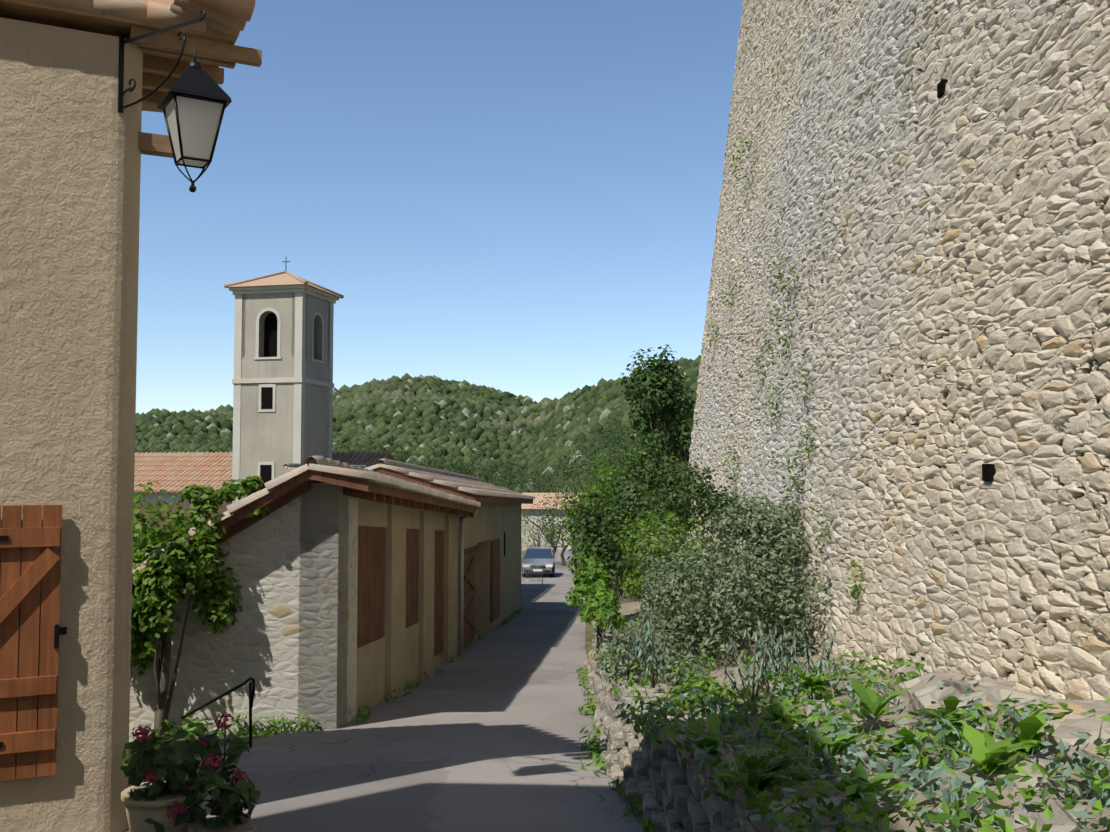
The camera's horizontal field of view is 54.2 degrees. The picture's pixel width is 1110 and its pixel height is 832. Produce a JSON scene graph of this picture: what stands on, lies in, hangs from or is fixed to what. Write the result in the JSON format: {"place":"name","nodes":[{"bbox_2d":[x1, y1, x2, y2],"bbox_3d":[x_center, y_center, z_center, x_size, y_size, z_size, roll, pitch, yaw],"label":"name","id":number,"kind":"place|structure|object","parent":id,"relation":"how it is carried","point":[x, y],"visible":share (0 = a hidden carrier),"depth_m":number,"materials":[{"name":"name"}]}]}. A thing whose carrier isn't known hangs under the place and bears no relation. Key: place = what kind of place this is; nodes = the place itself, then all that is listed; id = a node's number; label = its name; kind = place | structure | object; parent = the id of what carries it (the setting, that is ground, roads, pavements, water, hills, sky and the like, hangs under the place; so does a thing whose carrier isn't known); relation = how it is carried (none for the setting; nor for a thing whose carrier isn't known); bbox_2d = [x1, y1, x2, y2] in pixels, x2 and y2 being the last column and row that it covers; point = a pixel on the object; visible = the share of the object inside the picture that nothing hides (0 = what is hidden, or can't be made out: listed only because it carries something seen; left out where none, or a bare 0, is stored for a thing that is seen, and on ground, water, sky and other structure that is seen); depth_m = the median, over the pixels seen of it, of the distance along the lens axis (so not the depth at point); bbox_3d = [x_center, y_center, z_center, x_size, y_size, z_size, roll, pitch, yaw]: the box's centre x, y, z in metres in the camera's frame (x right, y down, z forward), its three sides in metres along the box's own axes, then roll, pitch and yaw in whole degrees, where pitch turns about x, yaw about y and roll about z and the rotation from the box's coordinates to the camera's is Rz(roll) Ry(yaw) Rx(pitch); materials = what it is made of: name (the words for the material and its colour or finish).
{"place":"outdoors","nodes":[
{"label":"outdoors","id":0,"kind":"place"},
{"bbox_2d":[179,475,267,517],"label":"shrub","id":1,"kind":"object","parent":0,"point":[231,491],"visible":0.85,"depth_m":12.62,"materials":[{"name":"green plant"}]},
{"bbox_2d":[122,549,651,831],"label":"road lane","id":2,"kind":"structure","parent":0,"point":[484,735],"depth_m":11.03,"materials":[{"name":"grey asphalt"}]},
{"bbox_2d":[121,778,257,831],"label":"flower pots","id":3,"kind":"object","parent":2,"relation":"on","point":[140,811],"visible":0.69,"depth_m":7.30,"materials":[{"name":"ceramic"}]},
{"bbox_2d":[114,712,260,831],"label":"potted hydrangea flowers","id":4,"kind":"object","parent":3,"relation":"on","point":[225,808],"visible":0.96,"depth_m":7.34,"materials":[{"name":"green plant"}]},
{"bbox_2d":[521,564,542,583],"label":"metal barrier","id":5,"kind":"object","parent":2,"relation":"on","point":[531,575],"visible":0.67,"depth_m":52.51,"materials":[{"name":"grey metal"}]},
{"bbox_2d":[521,547,556,576],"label":"parked car","id":6,"kind":"object","parent":2,"relation":"on","point":[536,557],"visible":0.92,"depth_m":58.44,"materials":[{"name":"grey paint"}]},
{"bbox_2d":[128,551,667,786],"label":"terrain ground","id":7,"kind":"structure","parent":0,"point":[623,599],"depth_m":24.93,"materials":[{"name":"green plant"}]},
{"bbox_2d":[0,0,261,831],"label":"house","id":8,"kind":"structure","parent":7,"relation":"on","point":[75,144],"depth_m":7.71,"materials":[{"name":"beige paint"}]},
{"bbox_2d":[0,505,66,780],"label":"shutter window","id":9,"kind":"structure","parent":8,"relation":"attached to","point":[26,741],"depth_m":7.43,"materials":[{"name":"brown wood"}]},
{"bbox_2d":[118,10,231,191],"bbox_3d":[-2.787,-2.304,7.805,1.267,1.544,0.505,-3,-4,43],"label":"street lantern","id":10,"kind":"object","parent":8,"relation":"attached to","point":[195,102],"visible":0.94,"depth_m":7.45,"materials":[{"name":"black metal"}]},
{"bbox_2d":[135,422,182,452],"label":"valley tree","id":11,"kind":"object","parent":7,"relation":"on","point":[149,451],"visible":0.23,"depth_m":99.47,"materials":[{"name":"green plant"}]},
{"bbox_2d":[130,481,242,738],"bbox_3d":[-4.490,3.441,12.408,1.713,5.387,1.120,0,-3,1],"label":"tree by stairs","id":12,"kind":"object","parent":7,"relation":"on","point":[184,569],"visible":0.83,"depth_m":12.35,"materials":[{"name":"green plant"}]},
{"bbox_2d":[212,437,232,452],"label":"valley tree","id":13,"kind":"object","parent":7,"relation":"on","point":[226,447],"visible":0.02,"depth_m":90.71,"materials":[{"name":"green plant"}]},
{"bbox_2d":[249,745,272,749],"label":"stone steps","id":14,"kind":"structure","parent":7,"relation":"on","point":[263,747],"depth_m":11.53,"materials":[{"name":"grey stone"}]},
{"bbox_2d":[181,677,254,746],"bbox_3d":[-4.324,3.752,12.600,3.088,1.802,0.043,-3,-4,43],"label":"stair handrail","id":15,"kind":"object","parent":14,"relation":"on","point":[251,690],"visible":0.67,"depth_m":11.62,"materials":[{"name":"black metal"}]},
{"bbox_2d":[134,451,395,502],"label":"church nave","id":16,"kind":"structure","parent":7,"relation":"on","point":[170,472],"depth_m":53.51,"materials":[{"name":"tile"}]},
{"bbox_2d":[224,257,343,502],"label":"bell tower","id":17,"kind":"structure","parent":7,"relation":"on","point":[282,381],"depth_m":49.20,"materials":[{"name":"paint"}]},
{"bbox_2d":[129,456,480,741],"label":"stone barn","id":18,"kind":"structure","parent":7,"relation":"on","point":[350,578],"depth_m":12.93,"materials":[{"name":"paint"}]},
{"bbox_2d":[133,458,534,651],"bbox_3d":[-5.105,5.820,36.085,8.764,8.538,29.650,0,-3,1],"label":"outbuilding row","id":19,"kind":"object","parent":7,"relation":"on","point":[492,562],"visible":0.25,"depth_m":28.70,"materials":[{"name":"paint"}]},
{"bbox_2d":[332,431,373,452],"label":"valley tree","id":20,"kind":"object","parent":7,"relation":"on","point":[336,438],"visible":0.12,"depth_m":120.67,"materials":[{"name":"green plant"}]},
{"bbox_2d":[357,437,407,462],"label":"valley tree","id":21,"kind":"object","parent":7,"relation":"on","point":[382,450],"visible":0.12,"depth_m":179.20,"materials":[{"name":"green plant"}]},
{"bbox_2d":[383,441,443,470],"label":"valley tree","id":22,"kind":"object","parent":7,"relation":"on","point":[402,458],"visible":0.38,"depth_m":159.73,"materials":[{"name":"green plant"}]},
{"bbox_2d":[415,442,476,475],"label":"valley tree","id":23,"kind":"object","parent":7,"relation":"on","point":[444,469],"visible":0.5,"depth_m":169.52,"materials":[{"name":"green plant"}]},
{"bbox_2d":[445,447,516,490],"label":"valley tree","id":24,"kind":"object","parent":7,"relation":"on","point":[475,468],"visible":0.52,"depth_m":149.97,"materials":[{"name":"green plant"}]},
{"bbox_2d":[472,456,535,491],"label":"valley tree","id":25,"kind":"object","parent":7,"relation":"on","point":[500,472],"visible":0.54,"depth_m":139.56,"materials":[{"name":"green plant"}]},
{"bbox_2d":[499,458,564,492],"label":"valley tree","id":26,"kind":"object","parent":7,"relation":"on","point":[530,490],"visible":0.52,"depth_m":118.90,"materials":[{"name":"green plant"}]},
{"bbox_2d":[521,518,560,557],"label":"valley tree","id":27,"kind":"object","parent":7,"relation":"on","point":[538,540],"visible":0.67,"depth_m":65.51,"materials":[{"name":"green plant"}]},
{"bbox_2d":[521,493,575,559],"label":"valley tree","id":28,"kind":"object","parent":7,"relation":"on","point":[538,527],"visible":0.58,"depth_m":71.40,"materials":[{"name":"green plant"}]},
{"bbox_2d":[521,493,586,550],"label":"stone house","id":29,"kind":"structure","parent":7,"relation":"on","point":[528,507],"depth_m":91.80,"materials":[{"name":"stone"}]},
{"bbox_2d":[516,459,591,492],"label":"valley tree","id":30,"kind":"object","parent":7,"relation":"on","point":[557,483],"visible":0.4,"depth_m":134.31,"materials":[{"name":"green plant"}]},
{"bbox_2d":[529,522,580,565],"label":"valley tree","id":31,"kind":"object","parent":7,"relation":"on","point":[562,552],"visible":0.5,"depth_m":69.34,"materials":[{"name":"green plant"}]},
{"bbox_2d":[535,472,594,553],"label":"valley tree","id":32,"kind":"object","parent":7,"relation":"on","point":[559,497],"visible":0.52,"depth_m":83.86,"materials":[{"name":"green plant"}]},
{"bbox_2d":[545,435,614,492],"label":"valley tree","id":33,"kind":"object","parent":7,"relation":"on","point":[570,468],"visible":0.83,"depth_m":124.09,"materials":[{"name":"green plant"}]},
{"bbox_2d":[565,549,615,607],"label":"roadside shrub","id":34,"kind":"object","parent":7,"relation":"on","point":[592,574],"visible":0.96,"depth_m":22.06,"materials":[{"name":"green plant"}]},
{"bbox_2d":[557,524,626,574],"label":"shrub","id":35,"kind":"object","parent":7,"relation":"on","point":[570,544],"depth_m":49.46,"materials":[{"name":"green plant"}]},
{"bbox_2d":[561,464,625,534],"bbox_3d":[1.232,2.572,29.888,2.134,2.516,4.674,0,-3,1],"label":"tree","id":36,"kind":"object","parent":7,"relation":"on","point":[599,488],"visible":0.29,"depth_m":29.34,"materials":[{"name":"green plant"}]},
{"bbox_2d":[561,455,626,493],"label":"valley tree","id":37,"kind":"object","parent":7,"relation":"on","point":[591,466],"visible":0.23,"depth_m":99.48,"materials":[{"name":"green plant"}]},
{"bbox_2d":[575,416,638,491],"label":"valley tree","id":38,"kind":"object","parent":7,"relation":"on","point":[606,439],"visible":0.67,"depth_m":149.62,"materials":[{"name":"green plant"}]},
{"bbox_2d":[570,531,662,604],"bbox_3d":[1.971,4.407,33.679,3.011,2.951,5.337,0,-3,1],"label":"shrub","id":39,"kind":"object","parent":7,"relation":"on","point":[611,581],"visible":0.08,"depth_m":32.76,"materials":[{"name":"green plant"}]},
{"bbox_2d":[151,609,1109,831],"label":"bed plants and weeds","id":40,"kind":"object","parent":7,"relation":"on","point":[827,743],"visible":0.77,"depth_m":6.49,"materials":[{"name":"green plant"}]},
{"bbox_2d":[585,434,681,491],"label":"valley tree","id":41,"kind":"object","parent":7,"relation":"on","point":[617,464],"visible":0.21,"depth_m":93.96,"materials":[{"name":"green plant"}]},
{"bbox_2d":[597,515,677,592],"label":"shrub","id":42,"kind":"object","parent":7,"relation":"on","point":[639,570],"depth_m":41.45,"materials":[{"name":"green plant"}]},
{"bbox_2d":[618,416,661,450],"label":"valley tree","id":43,"kind":"object","parent":7,"relation":"on","point":[632,432],"visible":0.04,"depth_m":159.80,"materials":[{"name":"green plant"}]},
{"bbox_2d":[611,433,684,477],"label":"valley tree","id":44,"kind":"object","parent":7,"relation":"on","point":[639,454],"visible":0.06,"depth_m":79.61,"materials":[{"name":"green plant"}]},
{"bbox_2d":[614,451,687,525],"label":"valley tree","id":45,"kind":"object","parent":7,"relation":"on","point":[638,471],"visible":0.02,"depth_m":63.35,"materials":[{"name":"green plant"}]},
{"bbox_2d":[619,344,693,536],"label":"tree","id":46,"kind":"object","parent":7,"relation":"on","point":[655,392],"visible":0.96,"depth_m":40.38,"materials":[{"name":"green plant"}]},
{"bbox_2d":[636,387,696,479],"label":"tree","id":47,"kind":"object","parent":7,"relation":"on","point":[683,431],"visible":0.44,"depth_m":46.12,"materials":[{"name":"green plant"}]},
{"bbox_2d":[584,632,863,831],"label":"low stone wall","id":48,"kind":"structure","parent":7,"relation":"on","point":[656,777],"depth_m":8.17,"materials":[{"name":"grey stone"}]},
{"bbox_2d":[135,355,701,504],"bbox_3d":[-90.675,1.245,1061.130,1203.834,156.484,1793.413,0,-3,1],"label":"wooded hill","id":49,"kind":"structure","parent":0,"point":[492,423],"depth_m":693.04,"materials":[{"name":"green plant"}]},
{"bbox_2d":[136,0,742,413],"label":"sky","id":50,"kind":"structure","parent":0,"point":[517,197],"materials":[{"name":"blue"}]},
{"bbox_2d":[592,599,1109,831],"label":"planting bed soil","id":51,"kind":"structure","parent":0,"point":[628,610],"depth_m":7.00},
{"bbox_2d":[578,586,624,648],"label":"roadside shrub","id":52,"kind":"object","parent":51,"relation":"on","point":[599,604],"visible":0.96,"depth_m":18.39,"materials":[{"name":"green plant"}]},
{"bbox_2d":[566,477,669,595],"bbox_3d":[1.338,2.631,23.662,2.232,2.592,3.250,0,-3,1],"label":"shrub","id":53,"kind":"object","parent":51,"relation":"on","point":[593,523],"visible":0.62,"depth_m":23.21,"materials":[{"name":"green plant"}]},
{"bbox_2d":[594,624,699,686],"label":"bush","id":54,"kind":"object","parent":51,"relation":"on","point":[618,671],"visible":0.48,"depth_m":12.54,"materials":[{"name":"green plant"}]},
{"bbox_2d":[607,429,693,511],"bbox_3d":[2.324,1.759,26.678,2.121,2.925,3.305,0,-3,1],"label":"shrub","id":55,"kind":"object","parent":51,"relation":"on","point":[662,481],"visible":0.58,"depth_m":26.54,"materials":[{"name":"green plant"}]},
{"bbox_2d":[613,506,732,611],"bbox_3d":[2.055,2.598,18.816,2.083,2.066,3.037,0,-3,1],"label":"green shrub","id":56,"kind":"object","parent":51,"relation":"on","point":[653,553],"visible":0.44,"depth_m":18.72,"materials":[{"name":"green plant"}]},
{"bbox_2d":[635,550,732,649],"bbox_3d":[1.854,2.883,15.661,1.389,1.913,2.458,0,-3,1],"label":"grey shrub","id":57,"kind":"object","parent":51,"relation":"on","point":[648,587],"visible":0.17,"depth_m":15.41,"materials":[{"name":"green plant"}]},
{"bbox_2d":[645,458,742,549],"bbox_3d":[2.809,1.853,20.351,2.049,2.119,2.312,-1,-3,26],"label":"dark shrub","id":58,"kind":"object","parent":51,"relation":"on","point":[701,494],"visible":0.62,"depth_m":19.98,"materials":[{"name":"green plant"}]},
{"bbox_2d":[655,676,736,711],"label":"low plant","id":59,"kind":"object","parent":51,"relation":"on","point":[704,687],"visible":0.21,"depth_m":10.17,"materials":[{"name":"green plant"}]},
{"bbox_2d":[619,501,833,671],"bbox_3d":[2.341,2.500,14.216,3.030,2.733,4.000,0,-3,1],"label":"grey shrub","id":60,"kind":"object","parent":51,"relation":"on","point":[744,604],"visible":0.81,"depth_m":13.70,"materials":[{"name":"green plant"}]},
{"bbox_2d":[698,492,810,566],"bbox_3d":[2.697,1.625,14.925,1.713,1.150,1.694,2,-3,-28],"label":"grey shrub","id":61,"kind":"object","parent":51,"relation":"on","point":[755,517],"visible":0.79,"depth_m":14.65,"materials":[{"name":"green plant"}]},
{"bbox_2d":[769,663,1109,831],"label":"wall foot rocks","id":62,"kind":"object","parent":51,"relation":"on","point":[991,693],"visible":0.52,"depth_m":6.42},
{"bbox_3d":[18.159,-3.799,11.022,31.362,21.767,38.346,0,-3,1],"label":"rampart wall","id":63,"kind":"object","parent":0,"visible":0},
{"bbox_2d":[679,0,1109,699],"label":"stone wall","id":64,"kind":"structure","parent":63,"relation":"attached to","point":[947,312],"depth_m":10.79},
{"bbox_2d":[707,79,995,603],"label":"rampart wall plants","id":65,"kind":"object","parent":64,"relation":"attached to","point":[988,472],"visible":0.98,"depth_m":15.63,"materials":[{"name":"green plant"}]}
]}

